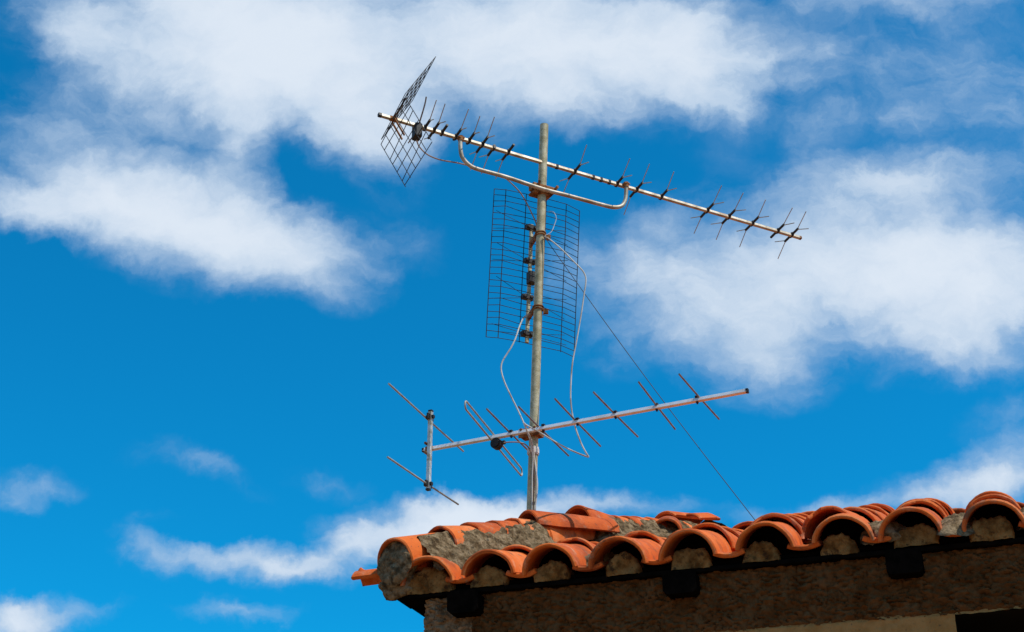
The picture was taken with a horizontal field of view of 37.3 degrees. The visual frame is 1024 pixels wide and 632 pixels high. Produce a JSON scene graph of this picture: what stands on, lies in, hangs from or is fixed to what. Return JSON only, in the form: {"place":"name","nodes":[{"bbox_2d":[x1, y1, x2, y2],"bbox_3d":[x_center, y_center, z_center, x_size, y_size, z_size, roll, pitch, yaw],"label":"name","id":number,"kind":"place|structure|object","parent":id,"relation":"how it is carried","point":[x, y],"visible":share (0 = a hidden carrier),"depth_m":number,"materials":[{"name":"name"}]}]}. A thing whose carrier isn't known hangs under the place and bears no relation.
{"place":"outdoors","nodes":[
{"label":"outdoors","id":0,"kind":"place"},
{"bbox_2d":[0,0,1023,631],"label":"sky","id":1,"kind":"structure","parent":0,"point":[218,272],"materials":[{"name":"blue"}]},
{"label":"ground","id":2,"kind":"structure","parent":0,"visible":0},
{"bbox_2d":[351,491,1023,631],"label":"house","id":3,"kind":"structure","parent":2,"relation":"on","point":[926,565],"depth_m":5.03,"materials":[{"name":"ceramic"}]},
{"bbox_2d":[527,123,547,508],"bbox_3d":[0.110,0.008,6.505,0.112,1.962,0.050,0,-26,0],"label":"antenna mast","id":4,"kind":"object","parent":3,"relation":"on","point":[538,299],"visible":0.91,"depth_m":6.50,"materials":[{"name":"metal"}]},
{"bbox_2d":[416,140,536,225],"bbox_3d":[-0.153,-0.553,6.616,0.635,0.273,0.028,16,-30,-30],"label":"cable","id":5,"kind":"object","parent":4,"relation":"attached to","point":[464,164],"visible":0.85,"depth_m":6.62,"materials":[{"name":"white plastic"}]},
{"bbox_2d":[500,313,533,508],"bbox_3d":[0.037,0.396,6.289,0.151,0.978,0.086,16,-30,-29],"label":"cable","id":6,"kind":"object","parent":4,"relation":"attached to","point":[519,412],"visible":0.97,"depth_m":6.29,"materials":[{"name":"white plastic"}]},
{"bbox_2d":[504,441,534,508],"bbox_3d":[0.031,0.672,6.135,0.130,0.346,0.018,6,-27,-12],"label":"cable","id":7,"kind":"object","parent":4,"relation":"attached to","point":[533,467],"visible":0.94,"depth_m":6.18,"materials":[{"name":"white plastic"}]},
{"bbox_2d":[486,189,579,356],"bbox_3d":[0.110,-0.205,6.688,0.486,0.756,0.207,13,-29,-25],"label":"panel antenna","id":8,"kind":"object","parent":4,"relation":"attached to","point":[528,297],"visible":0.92,"depth_m":6.70,"materials":[{"name":"metal"}]},
{"bbox_2d":[524,236,588,509],"bbox_3d":[0.187,0.224,6.327,0.268,1.325,0.080,-4,-26,8],"label":"cable","id":9,"kind":"object","parent":4,"relation":"attached to","point":[526,425],"visible":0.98,"depth_m":6.20,"materials":[{"name":"white plastic"}]},
{"bbox_2d":[387,373,748,504],"bbox_3d":[0.291,0.468,6.204,1.437,0.360,0.822,-9,-27,18],"label":"yagi antenna","id":10,"kind":"object","parent":4,"relation":"attached to","point":[496,443],"visible":0.98,"depth_m":6.21,"materials":[{"name":"metal"}]},
{"bbox_2d":[377,56,808,258],"bbox_3d":[0.394,-0.646,7.046,2.271,0.704,0.471,15,-30,-28],"label":"yagi antenna","id":11,"kind":"object","parent":4,"relation":"attached to","point":[535,188],"visible":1,"depth_m":6.76,"materials":[{"name":"metal"}]},
{"bbox_2d":[544,236,754,519],"bbox_3d":[0.547,0.226,6.287,0.832,1.361,0.003,-5,-26,9],"label":"guy wire","id":12,"kind":"object","parent":4,"relation":"attached to","point":[648,381],"visible":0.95,"depth_m":6.26,"materials":[{"name":"black metal"}]},
{"bbox_2d":[955,609,1023,631],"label":"window","id":13,"kind":"structure","parent":3,"relation":"in","point":[1006,620],"depth_m":4.80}
]}

